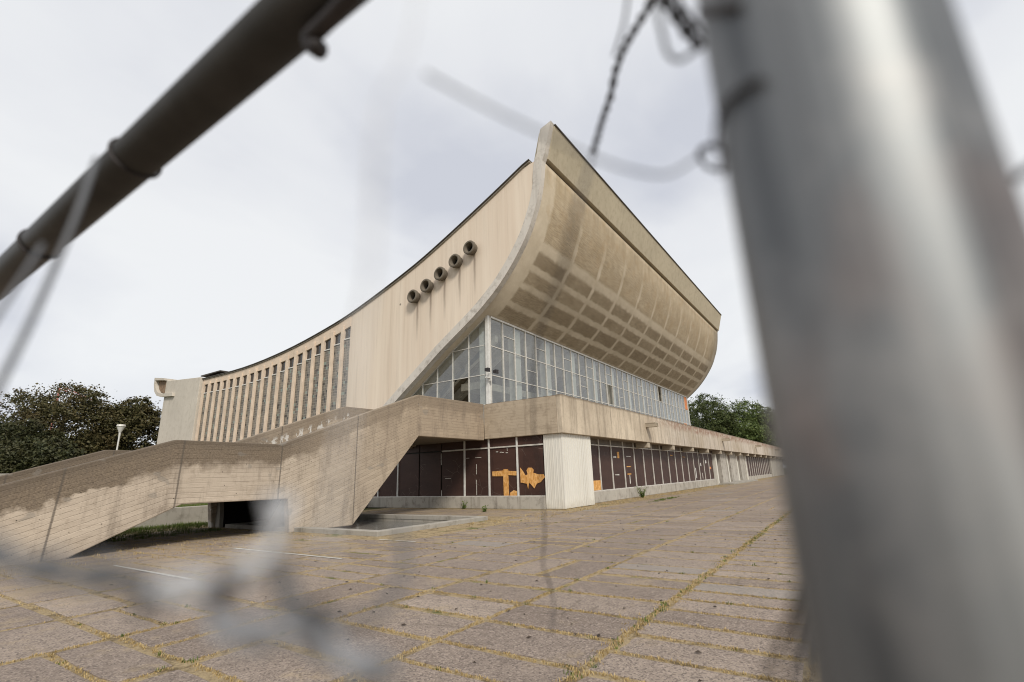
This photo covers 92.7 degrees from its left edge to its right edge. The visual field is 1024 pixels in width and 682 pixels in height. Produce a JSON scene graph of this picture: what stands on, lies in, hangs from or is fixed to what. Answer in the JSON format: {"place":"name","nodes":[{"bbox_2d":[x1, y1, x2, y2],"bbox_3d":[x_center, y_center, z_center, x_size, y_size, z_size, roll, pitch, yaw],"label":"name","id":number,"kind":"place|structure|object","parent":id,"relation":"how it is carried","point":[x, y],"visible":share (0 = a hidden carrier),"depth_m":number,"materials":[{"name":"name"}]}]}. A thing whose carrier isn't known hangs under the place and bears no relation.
{"place":"outdoors","nodes":[
{"label":"outdoors","id":0,"kind":"place"},
{"bbox_2d":[177,503,207,506],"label":"raised lawn","id":1,"kind":"structure","parent":0,"point":[192,504],"depth_m":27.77,"materials":[{"name":"green plant"}]},
{"bbox_2d":[116,424,125,449],"bbox_3d":[-27.992,8.635,34.371,0.560,5.448,0.560,-12,-18,32],"label":"street lamp","id":2,"kind":"object","parent":1,"relation":"on","point":[120,427],"visible":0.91,"depth_m":34.86,"materials":[{"name":"white metal"}]},
{"bbox_2d":[124,507,380,531],"bbox_3d":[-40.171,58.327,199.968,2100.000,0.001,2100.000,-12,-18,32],"label":"ground","id":3,"kind":"structure","parent":0,"point":[367,508],"depth_m":28.85,"materials":[{"name":"grey concrete"}]},
{"bbox_2d":[0,413,77,449],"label":"broadleaf tree","id":4,"kind":"object","parent":3,"relation":"on","point":[22,431],"visible":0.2,"depth_m":54.59,"materials":[{"name":"green plant"}]},
{"bbox_2d":[0,435,86,473],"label":"broadleaf tree","id":5,"kind":"object","parent":3,"relation":"on","point":[28,453],"visible":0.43,"depth_m":49.02,"materials":[{"name":"green plant"}]},
{"bbox_2d":[0,378,141,456],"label":"broadleaf tree","id":6,"kind":"object","parent":3,"relation":"on","point":[90,404],"visible":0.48,"depth_m":60.32,"materials":[{"name":"green plant"}]},
{"bbox_2d":[84,395,161,454],"bbox_3d":[-51.416,13.784,65.125,10.124,13.607,9.811,10,-19,-37],"label":"broadleaf tree","id":7,"kind":"object","parent":3,"relation":"on","point":[143,419],"visible":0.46,"depth_m":64.36,"materials":[{"name":"green plant"}]},
{"bbox_2d":[134,505,207,527],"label":"retaining wall","id":8,"kind":"structure","parent":3,"relation":"on","point":[187,514],"depth_m":21.95,"materials":[{"name":"grey concrete"}]},
{"bbox_2d":[669,399,700,427],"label":"broadleaf tree","id":9,"kind":"object","parent":3,"relation":"on","point":[690,408],"visible":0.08,"depth_m":134.28,"materials":[{"name":"green plant"}]},
{"bbox_2d":[680,393,743,436],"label":"broadleaf tree","id":10,"kind":"object","parent":3,"relation":"on","point":[704,409],"visible":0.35,"depth_m":120.87,"materials":[{"name":"green plant"}]},
{"bbox_2d":[703,409,742,435],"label":"broadleaf tree","id":11,"kind":"object","parent":3,"relation":"on","point":[719,419],"visible":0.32,"depth_m":117.22,"materials":[{"name":"green plant"}]},
{"bbox_2d":[723,397,768,440],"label":"broadleaf tree","id":12,"kind":"object","parent":3,"relation":"on","point":[740,409],"visible":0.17,"depth_m":124.96,"materials":[{"name":"green plant"}]},
{"bbox_2d":[732,420,771,444],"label":"broadleaf tree","id":13,"kind":"object","parent":3,"relation":"on","point":[750,431],"visible":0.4,"depth_m":111.19,"materials":[{"name":"green plant"}]},
{"bbox_2d":[741,405,770,442],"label":"broadleaf tree","id":14,"kind":"object","parent":3,"relation":"on","point":[759,417],"visible":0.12,"depth_m":118.14,"materials":[{"name":"green plant"}]},
{"bbox_2d":[0,476,811,681],"bbox_3d":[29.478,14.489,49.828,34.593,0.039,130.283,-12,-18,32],"label":"paving","id":15,"kind":"structure","parent":0,"point":[111,661],"depth_m":6.50,"materials":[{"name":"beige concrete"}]},
{"bbox_2d":[133,568,168,574],"bbox_3d":[-7.153,4.544,9.623,3.487,0.001,0.070,-12,-18,32],"label":"painted line","id":16,"kind":"object","parent":15,"relation":"on","point":[151,571],"visible":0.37,"depth_m":9.62,"materials":[{"name":"white paint"}]},
{"bbox_2d":[0,395,483,557],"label":"concrete staircase","id":17,"kind":"structure","parent":15,"relation":"on","point":[68,508],"depth_m":15.88,"materials":[{"name":"beige concrete"}]},
{"bbox_2d":[235,548,341,558],"bbox_3d":[-5.468,5.041,11.621,4.400,0.001,0.070,-12,-18,32],"label":"painted line","id":18,"kind":"object","parent":15,"relation":"on","point":[290,553],"visible":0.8,"depth_m":11.35,"materials":[{"name":"white paint"}]},
{"bbox_2d":[225,513,487,536],"bbox_3d":[-6.088,7.379,18.900,8.800,0.840,5.450,-12,-18,32],"label":"sunken basin","id":19,"kind":"object","parent":15,"relation":"in","point":[434,521],"visible":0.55,"depth_m":18.07,"materials":[{"name":"grey concrete"}]},
{"bbox_2d":[334,520,426,529],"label":"water","id":20,"kind":"structure","parent":19,"relation":"in","point":[369,525],"depth_m":19.65,"materials":[{"name":"grey liquid"}]},
{"bbox_2d":[1,496,790,678],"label":"green grass","id":21,"kind":"structure","parent":15,"relation":"on","point":[141,530],"depth_m":16.99,"materials":[{"name":"green plant"}]},
{"bbox_2d":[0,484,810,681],"bbox_3d":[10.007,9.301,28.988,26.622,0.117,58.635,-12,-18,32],"label":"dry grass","id":22,"kind":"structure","parent":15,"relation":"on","point":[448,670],"depth_m":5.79,"materials":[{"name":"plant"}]},
{"bbox_2d":[124,503,781,681],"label":"fallen leaves","id":23,"kind":"object","parent":15,"relation":"on","point":[528,636],"visible":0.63,"depth_m":7.23,"materials":[{"name":"brown plant"}]},
{"bbox_2d":[154,121,776,508],"bbox_3d":[8.453,11.398,79.867,53.900,23.310,99.600,-12,-18,32],"label":"concrete arena","id":24,"kind":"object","parent":15,"relation":"on","point":[627,348],"visible":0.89,"depth_m":35.49,"materials":[{"name":"concrete"}]},
{"bbox_2d":[256,371,261,380],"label":"small window","id":25,"kind":"structure","parent":24,"relation":"in","point":[259,374],"depth_m":44.66,"materials":[{"name":"grey glass"}]},
{"bbox_2d":[264,368,268,378],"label":"small window","id":26,"kind":"structure","parent":24,"relation":"in","point":[267,370],"depth_m":44.02,"materials":[{"name":"grey glass"}]},
{"bbox_2d":[272,365,276,375],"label":"small window","id":27,"kind":"structure","parent":24,"relation":"in","point":[275,367],"depth_m":43.40,"materials":[{"name":"grey glass"}]},
{"bbox_2d":[280,361,285,371],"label":"small window","id":28,"kind":"structure","parent":24,"relation":"in","point":[283,363],"depth_m":42.76,"materials":[{"name":"grey glass"}]},
{"bbox_2d":[288,358,293,368],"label":"small window","id":29,"kind":"structure","parent":24,"relation":"in","point":[291,360],"depth_m":42.15,"materials":[{"name":"grey glass"}]},
{"bbox_2d":[297,353,302,364],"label":"small window","id":30,"kind":"structure","parent":24,"relation":"in","point":[301,355],"depth_m":41.53,"materials":[{"name":"grey glass"}]},
{"bbox_2d":[306,349,311,360],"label":"small window","id":31,"kind":"structure","parent":24,"relation":"in","point":[309,352],"depth_m":40.92,"materials":[{"name":"grey glass"}]},
{"bbox_2d":[315,344,320,355],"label":"small window","id":32,"kind":"structure","parent":24,"relation":"in","point":[318,350],"depth_m":40.32,"materials":[{"name":"grey glass"}]},
{"bbox_2d":[324,339,330,350],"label":"small window","id":33,"kind":"structure","parent":24,"relation":"in","point":[328,342],"depth_m":39.71,"materials":[{"name":"grey glass"}]},
{"bbox_2d":[334,333,340,345],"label":"small window","id":34,"kind":"structure","parent":24,"relation":"in","point":[337,342],"depth_m":39.11,"materials":[{"name":"grey glass"}]},
{"bbox_2d":[344,328,350,339],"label":"small window","id":35,"kind":"structure","parent":24,"relation":"in","point":[348,330],"depth_m":38.54,"materials":[{"name":"grey glass"}]},
{"bbox_2d":[410,384,421,396],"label":"side window","id":36,"kind":"structure","parent":24,"relation":"in","point":[420,386],"depth_m":34.10,"materials":[{"name":"metal"}]},
{"bbox_2d":[422,368,436,395],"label":"side window","id":37,"kind":"structure","parent":24,"relation":"in","point":[435,370],"depth_m":33.71,"materials":[{"name":"metal"}]},
{"bbox_2d":[437,351,451,397],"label":"side window","id":38,"kind":"structure","parent":24,"relation":"in","point":[450,353],"depth_m":33.18,"materials":[{"name":"metal"}]},
{"bbox_2d":[452,335,467,399],"bbox_3d":[-3.358,2.756,32.022,1.410,6.367,0.140,-12,-18,32],"label":"side window","id":39,"kind":"structure","parent":24,"relation":"in","point":[466,337],"depth_m":32.58,"materials":[{"name":"metal"}]},
{"bbox_2d":[468,318,484,404],"bbox_3d":[-2.262,2.116,31.420,1.330,7.210,0.140,-12,-18,32],"label":"side window","id":40,"kind":"structure","parent":24,"relation":"in","point":[483,319],"depth_m":31.98,"materials":[{"name":"metal"}]},
{"bbox_2d":[489,316,526,402],"bbox_3d":[-0.165,2.351,32.837,0.170,7.380,4.369,-12,-18,32],"label":"window","id":41,"kind":"structure","parent":24,"relation":"in","point":[490,317],"depth_m":32.91,"materials":[{"name":"metal"}]},
{"bbox_2d":[524,331,555,398],"bbox_3d":[2.233,3.224,36.277,0.170,7.380,4.369,-12,-18,32],"label":"window","id":42,"kind":"structure","parent":24,"relation":"in","point":[527,332],"depth_m":36.01,"materials":[{"name":"metal"}]},
{"bbox_2d":[553,343,580,397],"bbox_3d":[4.632,4.098,39.718,0.170,7.380,4.369,-12,-18,32],"label":"window","id":43,"kind":"structure","parent":24,"relation":"in","point":[570,350],"depth_m":39.70,"materials":[{"name":"metal"}]},
{"bbox_2d":[577,352,601,402],"bbox_3d":[7.030,4.971,43.159,0.170,7.380,4.369,-12,-18,32],"label":"window","id":44,"kind":"structure","parent":24,"relation":"in","point":[585,356],"depth_m":43.13,"materials":[{"name":"metal"}]},
{"bbox_2d":[598,361,619,406],"bbox_3d":[9.429,5.844,46.599,0.170,7.380,4.369,-12,-18,32],"label":"window","id":45,"kind":"structure","parent":24,"relation":"in","point":[610,366],"depth_m":46.58,"materials":[{"name":"metal"}]},
{"bbox_2d":[615,368,634,410],"bbox_3d":[11.827,6.717,50.040,0.170,7.380,4.369,-12,-18,32],"label":"window","id":46,"kind":"structure","parent":24,"relation":"in","point":[618,388],"depth_m":50.03,"materials":[{"name":"metal"}]},
{"bbox_2d":[631,374,647,413],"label":"window","id":47,"kind":"structure","parent":24,"relation":"in","point":[641,379],"depth_m":53.44,"materials":[{"name":"metal"}]},
{"bbox_2d":[645,380,658,416],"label":"window","id":48,"kind":"structure","parent":24,"relation":"in","point":[649,382],"depth_m":56.85,"materials":[{"name":"metal"}]},
{"bbox_2d":[657,385,670,419],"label":"window","id":49,"kind":"structure","parent":24,"relation":"in","point":[661,387],"depth_m":60.30,"materials":[{"name":"metal"}]},
{"bbox_2d":[667,389,678,421],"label":"window","id":50,"kind":"structure","parent":24,"relation":"in","point":[671,391],"depth_m":63.69,"materials":[{"name":"metal"}]},
{"bbox_2d":[677,393,689,424],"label":"window","id":51,"kind":"structure","parent":24,"relation":"in","point":[678,393],"depth_m":67.43,"materials":[{"name":"metal"}]},
{"bbox_2d":[0,0,1023,681],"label":"steel fence","id":52,"kind":"object","parent":15,"relation":"on","point":[876,198],"visible":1,"depth_m":0.10,"materials":[{"name":"metal"}]},
{"bbox_2d":[634,486,645,497],"bbox_3d":[8.316,9.722,31.474,0.859,0.771,0.659,-12,-18,32],"label":"leafy weed","id":53,"kind":"object","parent":15,"relation":"on","point":[641,493],"visible":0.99,"depth_m":31.41,"materials":[{"name":"green plant"}]},
{"bbox_2d":[0,0,1023,447],"label":"sky","id":54,"kind":"structure","parent":0,"point":[253,241],"materials":[{"name":"white"}]}
]}

